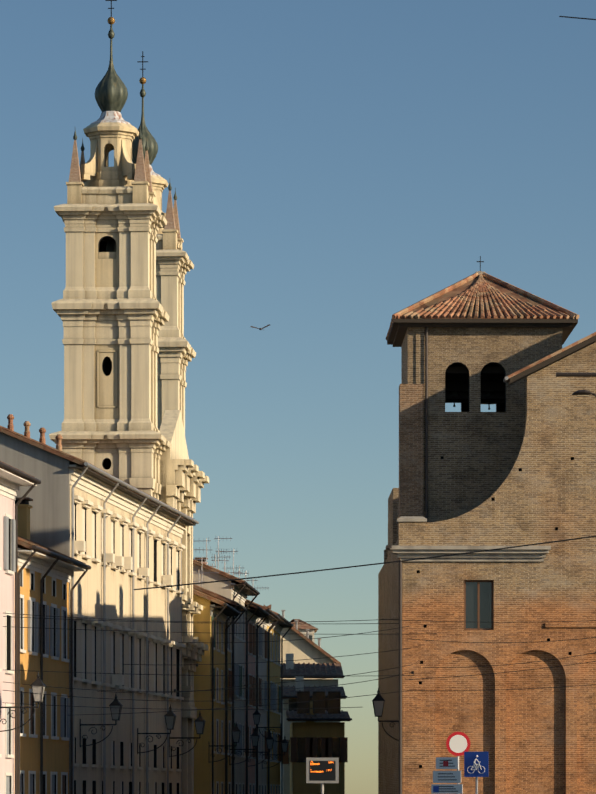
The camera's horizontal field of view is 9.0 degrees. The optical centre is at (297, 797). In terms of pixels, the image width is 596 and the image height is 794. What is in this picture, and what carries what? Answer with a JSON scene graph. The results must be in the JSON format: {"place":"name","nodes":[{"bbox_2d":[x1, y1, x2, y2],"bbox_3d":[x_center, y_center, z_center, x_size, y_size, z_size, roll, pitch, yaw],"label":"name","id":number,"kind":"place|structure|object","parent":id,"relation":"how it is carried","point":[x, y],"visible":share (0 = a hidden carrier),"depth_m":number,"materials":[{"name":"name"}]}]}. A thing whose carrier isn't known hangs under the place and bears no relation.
{"place":"outdoors","nodes":[
{"label":"outdoors","id":0,"kind":"place"},
{"bbox_2d":[0,476,20,793],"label":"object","id":1,"kind":"object","parent":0,"point":[9,489],"visible":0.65,"depth_m":143.55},
{"bbox_2d":[0,461,40,485],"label":"roof","id":2,"kind":"structure","parent":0,"point":[14,475],"depth_m":141.39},
{"bbox_2d":[18,548,72,793],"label":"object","id":3,"kind":"object","parent":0,"point":[36,564],"visible":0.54,"depth_m":151.81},
{"bbox_2d":[15,497,90,571],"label":"roof","id":4,"kind":"structure","parent":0,"point":[24,507],"depth_m":154.22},
{"bbox_2d":[69,465,187,793],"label":"facade trim","id":5,"kind":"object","parent":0,"point":[93,486],"visible":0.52,"depth_m":171.02,"materials":[{"name":"beige stone"}]},
{"bbox_2d":[132,51,195,432],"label":"tower","id":6,"kind":"structure","parent":0,"point":[177,352],"depth_m":207.12,"materials":[{"name":"stone"}]},
{"bbox_2d":[210,604,226,793],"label":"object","id":7,"kind":"object","parent":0,"point":[221,617],"visible":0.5,"depth_m":217.43,"materials":[{"name":"wood"}]},
{"bbox_2d":[193,584,246,611],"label":"roof","id":8,"kind":"structure","parent":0,"point":[234,604],"depth_m":221.89,"materials":[{"name":"brown tile"}]},
{"bbox_2d":[209,722,240,761],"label":"street lamp","id":9,"kind":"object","parent":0,"point":[236,732],"depth_m":210.68,"materials":[{"name":"black metal"}]},
{"bbox_2d":[225,616,231,793],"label":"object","id":10,"kind":"object","parent":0,"point":[230,684],"visible":0.31,"depth_m":226.52,"materials":[{"name":"wood"}]},
{"bbox_2d":[194,557,269,616],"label":"roof","id":11,"kind":"structure","parent":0,"point":[260,612],"depth_m":241.54,"materials":[{"name":"brown tile"}]},
{"bbox_2d":[231,583,246,793],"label":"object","id":12,"kind":"object","parent":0,"point":[238,669],"visible":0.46,"depth_m":233.70,"materials":[{"name":"grey"}]},
{"bbox_2d":[205,560,293,627],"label":"roof","id":13,"kind":"structure","parent":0,"point":[282,622],"depth_m":268.41,"materials":[{"name":"brown tile"}]},
{"bbox_2d":[245,607,257,793],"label":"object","id":14,"kind":"object","parent":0,"point":[252,679],"visible":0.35,"depth_m":244.09,"materials":[{"name":"grey"}]},
{"bbox_2d":[250,324,269,329],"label":"bird","id":15,"kind":"object","parent":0,"point":[260,328],"visible":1,"depth_m":119.51},
{"bbox_2d":[256,617,268,793],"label":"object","id":16,"kind":"object","parent":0,"point":[261,681],"visible":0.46,"depth_m":255.08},
{"bbox_2d":[246,599,280,620],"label":"roof","id":17,"kind":"structure","parent":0,"point":[272,616],"depth_m":252.89,"materials":[{"name":"brown tile"}]},
{"bbox_2d":[267,621,282,793],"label":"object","id":18,"kind":"object","parent":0,"point":[278,628],"visible":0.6,"depth_m":267.85,"materials":[{"name":"wood"}]},
{"bbox_2d":[0,0,595,793],"label":"sky","id":19,"kind":"structure","parent":0,"point":[334,167],"materials":[{"name":"blue"}]},
{"bbox_2d":[3,16,595,714],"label":"overhead wires","id":20,"kind":"object","parent":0,"point":[291,640],"visible":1,"depth_m":127.45,"materials":[{"name":"black metal"}]},
{"bbox_2d":[264,605,340,678],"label":"gable house","id":21,"kind":"structure","parent":0,"point":[307,648],"depth_m":309.64,"materials":[{"name":"paint"}]},
{"bbox_2d":[290,619,317,641],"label":"distant red roof house","id":22,"kind":"structure","parent":0,"point":[303,626],"depth_m":560.14,"materials":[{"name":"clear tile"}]},
{"bbox_2d":[280,654,344,699],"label":"house","id":23,"kind":"structure","parent":0,"point":[291,669],"depth_m":294.98,"materials":[{"name":"tile"}]},
{"bbox_2d":[280,676,346,793],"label":"house","id":24,"kind":"structure","parent":0,"point":[291,694],"depth_m":283.60,"materials":[{"name":"tile"}]},
{"bbox_2d":[286,691,351,793],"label":"house","id":25,"kind":"structure","parent":0,"point":[310,738],"depth_m":271.63,"materials":[{"name":"tile"}]},
{"bbox_3d":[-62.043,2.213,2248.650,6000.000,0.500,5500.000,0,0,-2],"label":"ground","id":26,"kind":"structure","parent":0,"visible":0},
{"bbox_2d":[0,494,12,793],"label":"pink house walls","id":27,"kind":"structure","parent":26,"relation":"on","point":[6,591],"depth_m":143.02,"materials":[{"name":"pink paint"}]},
{"bbox_2d":[13,500,14,793],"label":"drainpipe","id":28,"kind":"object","parent":27,"relation":"attached to","point":[13,655],"depth_m":144.83,"materials":[{"name":"metal"}]},
{"bbox_2d":[0,672,45,731],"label":"street lamp","id":29,"kind":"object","parent":27,"relation":"attached to","point":[39,697],"depth_m":141.40,"materials":[{"name":"black metal"}]},
{"bbox_2d":[15,483,36,793],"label":"pink house pipes","id":30,"kind":"object","parent":27,"relation":"attached to","point":[16,647],"visible":0.86,"depth_m":144.66,"materials":[{"name":"metal"}]},
{"bbox_2d":[20,566,67,793],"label":"orange house walls","id":31,"kind":"structure","parent":26,"relation":"on","point":[55,755],"depth_m":151.70,"materials":[{"name":"orange paint"}]},
{"bbox_2d":[14,572,14,793],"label":"orange house gable","id":32,"kind":"structure","parent":31,"relation":"attached to","point":[14,682],"depth_m":145.04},
{"bbox_2d":[18,546,68,793],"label":"drainpipe","id":33,"kind":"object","parent":31,"relation":"attached to","point":[23,547],"depth_m":157.24,"materials":[{"name":"brown metal"}]},
{"bbox_2d":[18,550,88,793],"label":"drainpipes","id":34,"kind":"object","parent":31,"relation":"attached to","point":[41,673],"visible":0.79,"depth_m":150.16,"materials":[{"name":"metal"}]},
{"bbox_2d":[49,0,171,499],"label":"tower","id":35,"kind":"structure","parent":26,"relation":"on","point":[111,312],"depth_m":191.07,"materials":[{"name":"stone"}]},
{"bbox_2d":[70,485,180,793],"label":"cream palazzo walls","id":36,"kind":"structure","parent":26,"relation":"on","point":[88,595],"depth_m":172.07,"materials":[{"name":"beige paint"}]},
{"bbox_2d":[0,432,69,793],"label":"cream palazzo gable","id":37,"kind":"structure","parent":36,"relation":"attached to","point":[49,495],"depth_m":157.48,"materials":[{"name":"beige paint"}]},
{"bbox_2d":[0,426,198,525],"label":"roof","id":38,"kind":"structure","parent":36,"relation":"on","point":[122,486],"depth_m":163.87,"materials":[{"name":"brown tile"}]},
{"bbox_2d":[7,414,62,450],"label":"chimneys","id":39,"kind":"object","parent":38,"relation":"on","point":[42,431],"visible":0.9,"depth_m":157.61,"materials":[{"name":"brown brick"}]},
{"bbox_2d":[80,694,122,746],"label":"street lamp","id":40,"kind":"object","parent":36,"relation":"attached to","point":[116,704],"depth_m":159.84,"materials":[{"name":"black metal"}]},
{"bbox_2d":[71,466,180,793],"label":"drainpipes","id":41,"kind":"object","parent":36,"relation":"attached to","point":[104,600],"visible":0.88,"depth_m":173.73,"materials":[{"name":"brown metal"}]},
{"bbox_2d":[137,704,175,753],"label":"street lamp","id":42,"kind":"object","parent":36,"relation":"attached to","point":[170,718],"depth_m":175.65,"materials":[{"name":"black metal"}]},
{"bbox_2d":[181,538,181,793],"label":"cream palazzo gable","id":43,"kind":"structure","parent":36,"relation":"attached to","point":[181,669],"depth_m":190.28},
{"bbox_2d":[169,712,205,756],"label":"street lamp","id":44,"kind":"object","parent":36,"relation":"attached to","point":[199,721],"depth_m":185.72,"materials":[{"name":"black metal"}]},
{"bbox_2d":[159,410,208,793],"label":"church front","id":45,"kind":"structure","parent":26,"relation":"on","point":[183,479],"depth_m":200.44,"materials":[{"name":"beige stone"}]},
{"bbox_2d":[210,616,223,793],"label":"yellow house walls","id":46,"kind":"structure","parent":26,"relation":"on","point":[219,715],"depth_m":217.39,"materials":[{"name":"yellow paint"}]},
{"bbox_2d":[193,594,209,793],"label":"facade","id":47,"kind":"structure","parent":46,"relation":"attached to","point":[201,623],"depth_m":211.84,"materials":[{"name":"yellow paint"}]},
{"bbox_2d":[193,589,239,615],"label":"roof","id":48,"kind":"structure","parent":46,"relation":"on","point":[228,610],"depth_m":212.06,"materials":[{"name":"brown tile"}]},
{"bbox_2d":[212,606,238,793],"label":"drainpipes","id":49,"kind":"object","parent":46,"relation":"attached to","point":[218,614],"visible":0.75,"depth_m":212.07,"materials":[{"name":"metal"}]},
{"bbox_2d":[224,619,230,793],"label":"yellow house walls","id":50,"kind":"structure","parent":26,"relation":"on","point":[229,716],"depth_m":225.44,"materials":[{"name":"yellow paint"}]},
{"bbox_2d":[226,606,244,793],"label":"yellow house pipes","id":51,"kind":"object","parent":50,"relation":"attached to","point":[241,614],"visible":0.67,"depth_m":227.12,"materials":[{"name":"metal"}]},
{"bbox_2d":[229,728,258,764],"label":"street lamp","id":52,"kind":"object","parent":50,"relation":"attached to","point":[255,737],"depth_m":226.00,"materials":[{"name":"black metal"}]},
{"bbox_2d":[231,594,243,793],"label":"grey house walls","id":53,"kind":"structure","parent":26,"relation":"on","point":[239,714],"depth_m":233.54,"materials":[{"name":"grey paint"}]},
{"bbox_2d":[193,564,230,598],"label":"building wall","id":54,"kind":"structure","parent":53,"relation":"attached to","point":[223,588],"depth_m":227.45,"materials":[{"name":"white paint"}]},
{"bbox_2d":[193,536,257,590],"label":"television antennas","id":55,"kind":"object","parent":53,"relation":"attached to","point":[239,572],"visible":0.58,"depth_m":237.44,"materials":[{"name":"silver metal"}]},
{"bbox_2d":[193,560,259,595],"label":"roof","id":56,"kind":"structure","parent":53,"relation":"on","point":[248,589],"depth_m":227.41,"materials":[{"name":"brown tile"}]},
{"bbox_2d":[233,584,258,793],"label":"grey house pipes","id":57,"kind":"object","parent":53,"relation":"attached to","point":[239,591],"visible":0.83,"depth_m":238.59,"materials":[{"name":"metal"}]},
{"bbox_2d":[244,603,244,793],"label":"grey house gable","id":58,"kind":"structure","parent":26,"relation":"on","point":[244,702],"depth_m":238.65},
{"bbox_2d":[245,618,254,793],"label":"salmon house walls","id":59,"kind":"structure","parent":26,"relation":"on","point":[251,768],"depth_m":244.07,"materials":[{"name":"paint"}]},
{"bbox_2d":[247,609,267,793],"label":"drainpipes","id":60,"kind":"object","parent":59,"relation":"attached to","point":[256,699],"visible":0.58,"depth_m":248.09,"materials":[{"name":"metal"}]},
{"bbox_2d":[248,733,273,766],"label":"street lamp","id":61,"kind":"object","parent":59,"relation":"attached to","point":[269,739],"depth_m":239.49,"materials":[{"name":"black metal"}]},
{"bbox_2d":[252,707,280,741],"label":"street lamp","id":62,"kind":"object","parent":59,"relation":"attached to","point":[256,714],"depth_m":239.41,"materials":[{"name":"black metal"}]},
{"bbox_2d":[255,621,265,793],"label":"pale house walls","id":63,"kind":"structure","parent":26,"relation":"on","point":[262,723],"depth_m":254.60,"materials":[{"name":"grey paint"}]},
{"bbox_2d":[257,611,278,793],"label":"pale house pipes","id":64,"kind":"object","parent":63,"relation":"attached to","point":[268,691],"visible":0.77,"depth_m":259.56,"materials":[{"name":"metal"}]},
{"bbox_2d":[262,736,288,768],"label":"street lamp","id":65,"kind":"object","parent":63,"relation":"attached to","point":[284,743],"depth_m":254.91,"materials":[{"name":"black metal"}]},
{"bbox_2d":[266,628,266,793],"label":"pale house gable","id":66,"kind":"structure","parent":26,"relation":"on","point":[266,726],"depth_m":259.63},
{"bbox_2d":[267,626,279,793],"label":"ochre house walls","id":67,"kind":"structure","parent":26,"relation":"on","point":[275,722],"depth_m":269.38,"materials":[{"name":"paint"}]},
{"bbox_2d":[268,621,291,793],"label":"drainpipes","id":68,"kind":"object","parent":67,"relation":"attached to","point":[281,706],"visible":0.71,"depth_m":274.64,"materials":[{"name":"grey metal"}]},
{"bbox_2d":[306,758,338,793],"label":"electronic message sign","id":69,"kind":"object","parent":26,"relation":"on","point":[321,774],"visible":1,"depth_m":139.58,"materials":[{"name":"grey metal"}]},
{"bbox_2d":[378,488,398,793],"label":"church side wall","id":70,"kind":"structure","parent":26,"relation":"on","point":[388,641],"depth_m":162.14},
{"bbox_2d":[372,687,398,740],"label":"street lamp","id":71,"kind":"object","parent":70,"relation":"attached to","point":[378,700],"depth_m":149.51,"materials":[{"name":"black metal"}]},
{"bbox_2d":[431,732,469,793],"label":"no vehicles sign","id":72,"kind":"object","parent":26,"relation":"on","point":[457,744],"visible":0.98,"depth_m":92.66,"materials":[{"name":"white metal"}]},
{"bbox_2d":[464,752,487,793],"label":"cycle sign","id":73,"kind":"object","parent":26,"relation":"on","point":[476,764],"visible":1,"depth_m":89.67,"materials":[{"name":"blue metal"}]},
{"bbox_2d":[401,327,561,521],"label":"bell tower wall","id":74,"kind":"structure","parent":26,"relation":"on","point":[473,451],"depth_m":142.22,"materials":[{"name":"brown brick"}]},
{"bbox_2d":[399,327,423,559],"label":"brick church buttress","id":75,"kind":"structure","parent":74,"relation":"attached to","point":[411,449],"depth_m":142.08,"materials":[{"name":"brown brick"}]},
{"bbox_2d":[425,327,427,521],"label":"brick church tower pipe","id":76,"kind":"object","parent":74,"relation":"attached to","point":[426,422],"visible":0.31,"depth_m":142.06,"materials":[{"name":"grey"}]},
{"bbox_2d":[445,367,504,409],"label":"belfry openings","id":77,"kind":"object","parent":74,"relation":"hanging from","point":[457,385],"visible":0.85,"depth_m":144.58,"materials":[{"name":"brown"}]},
{"bbox_2d":[386,256,578,346],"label":"tiled roof","id":78,"kind":"structure","parent":74,"relation":"on","point":[480,299],"depth_m":142.32,"materials":[{"name":"brown tile"}]},
{"bbox_2d":[402,342,595,793],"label":"church facade","id":79,"kind":"structure","parent":26,"relation":"on","point":[542,740],"depth_m":139.75,"materials":[{"name":"brown brick"}]},
{"bbox_2d":[386,545,401,793],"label":"drainpipe","id":80,"kind":"object","parent":79,"relation":"attached to","point":[388,547],"visible":0.87,"depth_m":139.59,"materials":[{"name":"brown metal"}]},
{"bbox_2d":[464,580,492,629],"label":"window","id":81,"kind":"structure","parent":79,"relation":"in","point":[478,604],"depth_m":139.96,"materials":[{"name":"grey glass"}]},
{"bbox_2d":[389,516,595,626],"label":"stone cornice","id":82,"kind":"structure","parent":79,"relation":"attached to","point":[418,537],"depth_m":139.66,"materials":[{"name":"beige stone"}]},
{"bbox_2d":[503,332,595,385],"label":"roof edge","id":83,"kind":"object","parent":79,"relation":"on","point":[550,359],"depth_m":139.28,"materials":[{"name":"brown"}]},
{"bbox_2d":[556,372,595,396],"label":"wall recess","id":84,"kind":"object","parent":26,"relation":"on","point":[582,393],"visible":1,"depth_m":109.73,"materials":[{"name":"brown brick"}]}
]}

